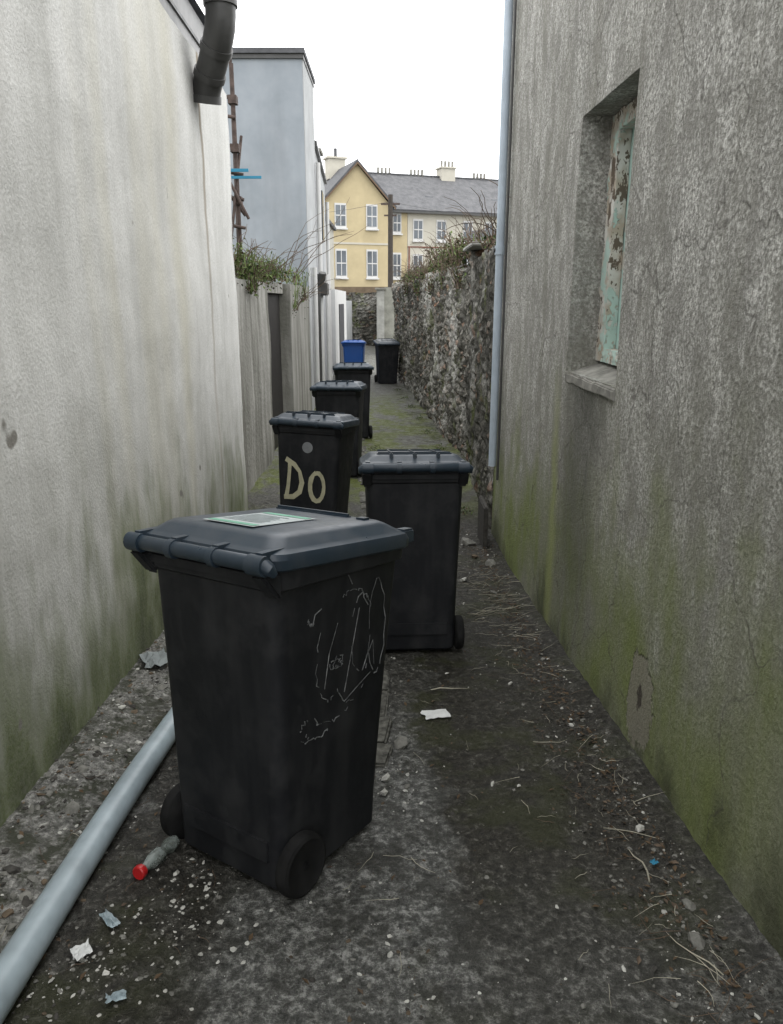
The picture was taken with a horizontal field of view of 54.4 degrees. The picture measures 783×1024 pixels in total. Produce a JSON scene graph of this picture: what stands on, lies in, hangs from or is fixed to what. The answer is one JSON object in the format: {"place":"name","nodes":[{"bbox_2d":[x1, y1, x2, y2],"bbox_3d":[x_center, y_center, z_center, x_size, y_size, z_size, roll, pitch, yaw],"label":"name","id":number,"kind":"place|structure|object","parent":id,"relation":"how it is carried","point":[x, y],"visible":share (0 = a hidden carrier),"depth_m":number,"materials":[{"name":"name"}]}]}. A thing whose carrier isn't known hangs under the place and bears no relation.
{"place":"outdoors","nodes":[
{"label":"outdoors","id":0,"kind":"place"},
{"bbox_2d":[196,0,503,178],"label":"sky","id":1,"kind":"structure","parent":0,"point":[401,86],"materials":[{"name":"white"}]},
{"bbox_2d":[0,345,782,1023],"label":"ground","id":2,"kind":"structure","parent":0,"point":[492,951],"depth_m":2.41,"materials":[{"name":"concrete"}]},
{"bbox_2d":[70,939,92,960],"bbox_3d":[-0.860,1.216,2.112,0.053,0.019,0.064,-10,13,-33],"label":"paper scrap","id":3,"kind":"object","parent":2,"relation":"on","point":[78,952],"visible":1,"depth_m":2.11,"materials":[{"name":"white paper"}]},
{"bbox_2d":[0,708,175,1023],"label":"drain pipe","id":4,"kind":"object","parent":2,"relation":"on","point":[22,953],"visible":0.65,"depth_m":2.32,"materials":[{"name":"grey plastic"}]},
{"bbox_2d":[99,909,120,927],"bbox_3d":[-0.830,1.195,2.242,0.088,0.015,0.032,14,20,40],"label":"paper scrap","id":5,"kind":"object","parent":2,"relation":"on","point":[110,919],"visible":1,"depth_m":2.24,"materials":[{"name":"paper"}]},
{"bbox_2d":[105,989,125,1003],"bbox_3d":[-0.711,1.250,1.966,0.056,0.017,0.033,-5,11,-17],"label":"paper scrap","id":6,"kind":"object","parent":2,"relation":"on","point":[118,995],"visible":1,"depth_m":1.97,"materials":[{"name":"paper"}]},
{"bbox_2d":[0,0,247,826],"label":"rendered outbuilding","id":7,"kind":"structure","parent":2,"relation":"on","point":[121,411],"depth_m":3.62,"materials":[{"name":"grey paint"}]},
{"bbox_2d":[139,648,167,667],"bbox_3d":[-1.272,0.787,4.114,0.156,0.032,0.222,-8,12,-28],"label":"cloth rag","id":8,"kind":"object","parent":2,"relation":"on","point":[151,659],"visible":0.88,"depth_m":4.11,"materials":[{"name":"grey fabric"}]},
{"bbox_2d":[133,835,179,879],"bbox_3d":[-0.770,1.132,2.507,0.051,0.052,0.201,6,10,19],"label":"plastic bottle","id":9,"kind":"object","parent":2,"relation":"on","point":[156,857],"visible":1,"depth_m":2.48,"materials":[{"name":"plastic"}]},
{"bbox_2d":[235,278,274,492],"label":"yard wall","id":10,"kind":"structure","parent":2,"relation":"on","point":[255,350],"depth_m":8.93,"materials":[{"name":"grey concrete"}]},
{"bbox_2d":[264,281,282,293],"bbox_3d":[-1.725,-3.090,10.506,0.250,0.140,1.500,0,16,0],"label":"door lintel","id":11,"kind":"structure","parent":10,"relation":"attached to","point":[277,290],"depth_m":10.60,"materials":[{"name":"grey concrete"}]},
{"bbox_2d":[268,294,282,450],"bbox_3d":[-1.750,-1.910,10.834,0.180,2.290,1.460,0,16,0],"label":"door","id":12,"kind":"structure","parent":10,"relation":"attached to","point":[276,364],"depth_m":10.91,"materials":[{"name":"grey wood"}]},
{"bbox_2d":[232,203,369,315],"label":"wall top weeds","id":13,"kind":"object","parent":10,"relation":"on","point":[255,270],"depth_m":9.60,"materials":[{"name":"green plant"}]},
{"bbox_2d":[222,59,307,286],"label":"walls","id":14,"kind":"structure","parent":2,"relation":"on","point":[269,116],"depth_m":13.32,"materials":[{"name":"grey paint"}]},
{"bbox_2d":[226,58,261,278],"bbox_3d":[-2.280,-4.194,9.138,1.161,3.401,0.947,-9,18,-29],"label":"scaffolding","id":15,"kind":"object","parent":14,"relation":"attached to","point":[237,199],"visible":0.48,"depth_m":9.09,"materials":[{"name":"metal"}]},
{"bbox_2d":[232,54,313,87],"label":"fascia","id":16,"kind":"structure","parent":14,"relation":"attached to","point":[267,56],"depth_m":12.87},
{"bbox_2d":[232,47,314,83],"bbox_3d":[-3.285,-8.025,13.745,3.630,0.080,1.940,0,16,0],"label":"parapet coping","id":17,"kind":"object","parent":14,"relation":"on","point":[268,50],"visible":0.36,"depth_m":12.82,"materials":[{"name":"concrete"}]},
{"bbox_2d":[302,59,317,410],"bbox_3d":[-1.512,-4.889,14.636,0.015,6.400,1.780,0,16,0],"label":"side render","id":18,"kind":"object","parent":14,"relation":"attached to","point":[309,140],"visible":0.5,"depth_m":14.16,"materials":[{"name":"grey paint"}]},
{"bbox_2d":[123,505,413,898],"bbox_3d":[-0.374,0.566,2.600,0.630,1.145,0.768,7,12,34],"label":"wheelie bin","id":19,"kind":"object","parent":2,"relation":"on","point":[275,621],"visible":1,"depth_m":2.36,"materials":[{"name":"black plastic"}]},
{"bbox_2d":[279,284,311,412],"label":"pier","id":20,"kind":"structure","parent":2,"relation":"on","point":[295,357],"depth_m":11.91,"materials":[{"name":"grey concrete"}]},
{"bbox_2d":[269,410,359,512],"bbox_3d":[-0.658,-0.297,6.683,0.630,1.203,0.767,5,14,9],"label":"wheelie bin","id":21,"kind":"object","parent":2,"relation":"on","point":[315,451],"visible":0.7,"depth_m":6.37,"materials":[{"name":"black plastic"}]},
{"bbox_2d":[315,152,326,380],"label":"walls","id":22,"kind":"structure","parent":2,"relation":"on","point":[323,247],"depth_m":19.26,"materials":[{"name":"white paint"}]},
{"bbox_2d":[315,141,326,183],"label":"eaves","id":23,"kind":"object","parent":22,"relation":"attached to","point":[320,162],"visible":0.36,"depth_m":16.91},
{"bbox_2d":[321,190,324,240],"bbox_3d":[-1.670,-7.130,18.414,0.080,1.100,0.700,0,16,0],"label":"side window","id":24,"kind":"structure","parent":22,"relation":"attached to","point":[322,205],"depth_m":18.16,"materials":[{"name":"white glass"}]},
{"bbox_2d":[317,271,325,380],"bbox_3d":[-1.368,-3.430,15.085,0.258,2.548,0.158,15,21,43],"label":"dark pipe","id":25,"kind":"object","parent":2,"relation":"on","point":[319,324],"depth_m":14.97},
{"bbox_2d":[312,162,332,383],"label":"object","id":26,"kind":"object","parent":2,"relation":"on","point":[328,312],"visible":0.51,"depth_m":15.44,"materials":[{"name":"white paint"}]},
{"bbox_2d":[320,283,328,295],"bbox_3d":[-1.400,-4.559,15.599,0.200,0.250,0.500,0,16,0],"label":"pipe box","id":27,"kind":"object","parent":26,"relation":"attached to","point":[324,287],"visible":0.61,"depth_m":15.38,"materials":[{"name":"grey metal"}]},
{"bbox_2d":[325,214,335,288],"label":"distant annexe","id":28,"kind":"structure","parent":2,"relation":"on","point":[331,225],"depth_m":27.31,"materials":[{"name":"paint"}]},
{"bbox_2d":[309,380,366,476],"bbox_3d":[-0.640,-1.073,9.561,0.630,1.182,0.768,1,16,4],"label":"wheelie bin","id":29,"kind":"object","parent":2,"relation":"on","point":[345,396],"visible":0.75,"depth_m":9.19,"materials":[{"name":"black plastic"}]},
{"bbox_2d":[331,289,346,375],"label":"wall","id":30,"kind":"structure","parent":2,"relation":"on","point":[338,297],"depth_m":21.48,"materials":[{"name":"white paint"}]},
{"bbox_2d":[339,304,343,361],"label":"dark gate","id":31,"kind":"structure","parent":30,"relation":"attached to","point":[341,322],"depth_m":23.32,"materials":[{"name":"paint"}]},
{"bbox_2d":[346,301,351,339],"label":"wall","id":32,"kind":"structure","parent":2,"relation":"on","point":[349,318],"depth_m":32.66,"materials":[{"name":"white paint"}]},
{"bbox_2d":[332,362,373,437],"bbox_3d":[-0.620,-1.804,12.161,0.630,1.192,0.767,-2,16,-6],"label":"wheelie bin","id":33,"kind":"object","parent":2,"relation":"on","point":[360,371],"visible":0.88,"depth_m":11.77,"materials":[{"name":"black plastic"}]},
{"bbox_2d":[341,340,365,361],"bbox_3d":[-1.000,-4.098,20.552,0.630,1.099,0.768,1,16,3],"label":"wheelie bin","id":34,"kind":"object","parent":2,"relation":"on","point":[353,350],"visible":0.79,"depth_m":20.20,"materials":[{"name":"blue plastic"}]},
{"bbox_2d":[1,537,705,949],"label":"loose stones","id":35,"kind":"object","parent":2,"relation":"on","point":[695,939],"visible":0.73,"depth_m":2.79,"materials":[{"name":"grey stone"}]},
{"bbox_2d":[325,165,387,286],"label":"gable walls","id":36,"kind":"structure","parent":2,"relation":"on","point":[356,188],"depth_m":42.08,"materials":[{"name":"yellow paint"}]},
{"bbox_2d":[325,158,344,179],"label":"chimney","id":37,"kind":"object","parent":36,"relation":"on","point":[333,166],"visible":0.64,"depth_m":44.07,"materials":[{"name":"paint"}]},
{"bbox_2d":[323,156,346,160],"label":"chimney cap","id":38,"kind":"object","parent":37,"relation":"on","point":[327,157],"visible":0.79,"depth_m":43.93,"materials":[{"name":"beige concrete"}]},
{"bbox_2d":[334,203,346,227],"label":"window surround","id":39,"kind":"object","parent":36,"relation":"attached to","point":[336,226],"visible":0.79,"depth_m":41.45,"materials":[{"name":"white paint"}]},
{"bbox_2d":[336,205,345,225],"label":"window glass","id":40,"kind":"object","parent":39,"relation":"in","point":[343,223],"visible":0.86,"depth_m":41.47,"materials":[{"name":"grey glass"}]},
{"bbox_2d":[335,249,346,277],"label":"window surround","id":41,"kind":"object","parent":36,"relation":"attached to","point":[341,276],"visible":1,"depth_m":42.13,"materials":[{"name":"white paint"}]},
{"bbox_2d":[336,251,345,274],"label":"window glass","id":42,"kind":"object","parent":41,"relation":"in","point":[338,253],"visible":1,"depth_m":42.13,"materials":[{"name":"glass"}]},
{"bbox_2d":[325,162,395,209],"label":"bargeboards","id":43,"kind":"object","parent":36,"relation":"attached to","point":[367,175],"visible":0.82,"depth_m":40.96,"materials":[{"name":"wood"}]},
{"bbox_2d":[325,159,396,208],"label":"gable roof","id":44,"kind":"structure","parent":36,"relation":"on","point":[336,178],"depth_m":41.59,"materials":[{"name":"grey stone"}]},
{"bbox_2d":[334,242,387,244],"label":"string course","id":45,"kind":"object","parent":36,"relation":"attached to","point":[361,243],"visible":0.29,"depth_m":42.28,"materials":[{"name":"beige paint"}]},
{"bbox_2d":[366,249,377,277],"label":"window surround","id":46,"kind":"object","parent":36,"relation":"attached to","point":[367,250],"visible":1,"depth_m":42.72,"materials":[{"name":"white paint"}]},
{"bbox_2d":[368,251,376,275],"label":"window glass","id":47,"kind":"object","parent":46,"relation":"in","point":[370,261],"visible":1,"depth_m":42.72,"materials":[{"name":"grey glass"}]},
{"bbox_2d":[366,204,377,228],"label":"window surround","id":48,"kind":"object","parent":36,"relation":"attached to","point":[367,227],"visible":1,"depth_m":42.10,"materials":[{"name":"white paint"}]},
{"bbox_2d":[367,206,376,226],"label":"window glass","id":49,"kind":"object","parent":48,"relation":"in","point":[372,211],"visible":1,"depth_m":42.06,"materials":[{"name":"grey glass"}]},
{"bbox_2d":[335,287,383,292],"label":"boundary wall","id":50,"kind":"structure","parent":2,"relation":"on","point":[360,289],"depth_m":39.84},
{"bbox_2d":[346,292,376,345],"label":"end stone wall","id":51,"kind":"structure","parent":2,"relation":"on","point":[364,316],"depth_m":34.85,"materials":[{"name":"grey stone"}]},
{"bbox_2d":[376,290,383,338],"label":"pier","id":52,"kind":"structure","parent":2,"relation":"on","point":[380,312],"depth_m":29.62,"materials":[{"name":"grey concrete"}]},
{"bbox_2d":[373,338,400,382],"bbox_3d":[-0.120,-3.955,19.966,0.630,1.141,0.768,-3,16,-10],"label":"wheelie bin","id":53,"kind":"object","parent":2,"relation":"on","point":[387,351],"visible":1,"depth_m":19.73,"materials":[{"name":"black plastic"}]},
{"bbox_2d":[0,545,773,1023],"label":"fallen leaves","id":54,"kind":"object","parent":2,"relation":"on","point":[728,971],"visible":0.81,"depth_m":2.59,"materials":[{"name":"brown plant"}]},
{"bbox_2d":[384,287,394,338],"bbox_3d":[0.110,-7.432,29.979,0.780,2.700,0.250,0,16,0],"label":"panel","id":55,"kind":"object","parent":2,"relation":"on","point":[389,322],"visible":0.29,"depth_m":29.77,"materials":[{"name":"grey concrete"}]},
{"bbox_2d":[0,541,779,1023],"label":"straw and twigs","id":56,"kind":"object","parent":2,"relation":"on","point":[716,971],"visible":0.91,"depth_m":2.74,"materials":[{"name":"brown plant"}]},
{"bbox_2d":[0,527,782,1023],"bbox_3d":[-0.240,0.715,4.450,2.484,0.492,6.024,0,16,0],"label":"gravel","id":57,"kind":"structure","parent":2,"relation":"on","point":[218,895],"depth_m":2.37,"materials":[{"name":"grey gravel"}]},
{"bbox_2d":[325,194,495,286],"bbox_3d":[1.016,-12.459,39.687,17.271,6.800,5.957,-3,16,-10],"label":"utility pole","id":58,"kind":"object","parent":2,"relation":"on","point":[390,204],"visible":0.56,"depth_m":36.27,"materials":[{"name":"brown wood"}]},
{"bbox_2d":[358,449,473,649],"bbox_3d":[0.115,0.192,4.596,0.630,1.172,0.767,-1,11,-3],"label":"wheelie bin","id":59,"kind":"object","parent":2,"relation":"on","point":[418,492],"visible":0.83,"depth_m":4.30,"materials":[{"name":"black plastic"}]},
{"bbox_2d":[369,388,473,514],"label":"ground weeds","id":60,"kind":"object","parent":2,"relation":"on","point":[440,447],"visible":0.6,"depth_m":11.22,"materials":[{"name":"green plant"}]},
{"bbox_2d":[391,264,470,461],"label":"rubble stone wall","id":61,"kind":"structure","parent":2,"relation":"on","point":[432,335],"depth_m":12.86,"materials":[{"name":"grey stone"}]},
{"bbox_2d":[391,177,510,302],"bbox_3d":[0.845,-4.262,13.076,1.468,1.310,14.613,-1,16,-3],"label":"bramble bush","id":62,"kind":"object","parent":61,"relation":"on","point":[454,256],"visible":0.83,"depth_m":11.13,"materials":[{"name":"green plant"}]},
{"bbox_2d":[369,161,497,282],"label":"terraced house row","id":63,"kind":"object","parent":2,"relation":"on","point":[411,224],"visible":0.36,"depth_m":44.48,"materials":[{"name":"white paint"}]},
{"bbox_2d":[393,254,399,275],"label":"window glass","id":64,"kind":"structure","parent":63,"relation":"in","point":[396,258],"depth_m":43.80,"materials":[{"name":"glass"}]},
{"bbox_2d":[393,214,400,230],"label":"window glass","id":65,"kind":"structure","parent":63,"relation":"in","point":[397,227],"depth_m":43.24,"materials":[{"name":"grey glass"}]},
{"bbox_2d":[414,221,421,238],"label":"window glass","id":66,"kind":"structure","parent":63,"relation":"in","point":[415,222],"depth_m":43.73,"materials":[{"name":"grey glass"}]},
{"bbox_2d":[414,256,421,267],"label":"window glass","id":67,"kind":"structure","parent":63,"relation":"in","point":[419,257],"depth_m":44.19,"materials":[{"name":"grey glass"}]},
{"bbox_2d":[437,222,445,238],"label":"window glass","id":68,"kind":"structure","parent":63,"relation":"in","point":[439,223],"depth_m":44.20,"materials":[{"name":"glass"}]},
{"bbox_2d":[464,223,471,237],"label":"window glass","id":69,"kind":"structure","parent":63,"relation":"in","point":[466,225],"depth_m":44.73,"materials":[{"name":"glass"}]},
{"bbox_2d":[420,709,450,719],"bbox_3d":[0.208,0.955,3.605,0.134,0.006,0.099,-3,11,-11],"label":"paper scrap","id":70,"kind":"object","parent":2,"relation":"on","point":[433,714],"visible":1,"depth_m":3.61,"materials":[{"name":"white paper"}]},
{"bbox_2d":[465,245,495,528],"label":"rubble stone wall","id":71,"kind":"structure","parent":2,"relation":"on","point":[481,279],"depth_m":8.18,"materials":[{"name":"grey stone"}]},
{"bbox_2d":[463,241,494,251],"bbox_3d":[1.055,-3.014,8.659,0.390,0.040,1.100,0,16,0],"label":"wall coping","id":72,"kind":"object","parent":71,"relation":"on","point":[472,246],"depth_m":8.48,"materials":[{"name":"grey concrete"}]},
{"bbox_2d":[477,495,488,548],"bbox_3d":[0.820,0.097,6.850,0.040,0.400,0.450,0,16,0],"label":"broken slate","id":73,"kind":"object","parent":2,"relation":"on","point":[482,529],"visible":0.83,"depth_m":6.70,"materials":[{"name":"stone"}]},
{"bbox_2d":[491,0,782,959],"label":"wall","id":74,"kind":"structure","parent":2,"relation":"on","point":[637,530],"depth_m":2.87,"materials":[{"name":"concrete"}]},
{"bbox_2d":[488,0,513,466],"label":"rain downpipe","id":75,"kind":"object","parent":74,"relation":"attached to","point":[504,134],"visible":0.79,"depth_m":6.20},
{"bbox_2d":[493,0,516,479],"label":"cable","id":76,"kind":"object","parent":74,"relation":"attached to","point":[507,219],"visible":1,"depth_m":6.07,"materials":[{"name":"grey plastic"}]},
{"bbox_2d":[565,362,616,400],"bbox_3d":[1.118,-0.683,3.878,0.278,0.130,0.860,0,16,0],"label":"window sill","id":77,"kind":"structure","parent":74,"relation":"attached to","point":[604,372],"depth_m":3.91,"materials":[{"name":"grey concrete"}]},
{"bbox_2d":[602,349,617,365],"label":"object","id":78,"kind":"object","parent":74,"relation":"attached to","point":[609,356],"depth_m":3.99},
{"bbox_2d":[595,111,631,361],"bbox_3d":[1.176,-1.429,4.037,0.088,1.236,0.161,0,16,0],"label":"window shutter","id":79,"kind":"object","parent":74,"relation":"attached to","point":[617,184],"depth_m":3.99,"materials":[{"name":"green wood"}]},
{"bbox_2d":[615,128,634,348],"bbox_3d":[1.217,-1.317,3.703,0.015,1.280,0.860,0,16,0],"label":"boarded pane","id":80,"kind":"object","parent":74,"relation":"in","point":[624,233],"depth_m":3.96,"materials":[{"name":"green wood"}]},
{"bbox_2d":[620,97,636,128],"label":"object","id":81,"kind":"object","parent":74,"relation":"attached to","point":[628,116],"depth_m":3.70,"materials":[{"name":"green paint"}]},
{"bbox_2d":[650,858,658,864],"bbox_3d":[0.865,1.152,2.509,0.027,0.010,0.022,-8,12,-28],"label":"blue wrapper","id":82,"kind":"object","parent":2,"relation":"on","point":[653,862],"visible":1,"depth_m":2.51,"materials":[{"name":"blue plastic"}]},
{"bbox_2d":[465,229,496,240],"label":"garden shed","id":83,"kind":"structure","parent":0,"point":[490,230],"depth_m":10.86,"materials":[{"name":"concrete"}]}
]}

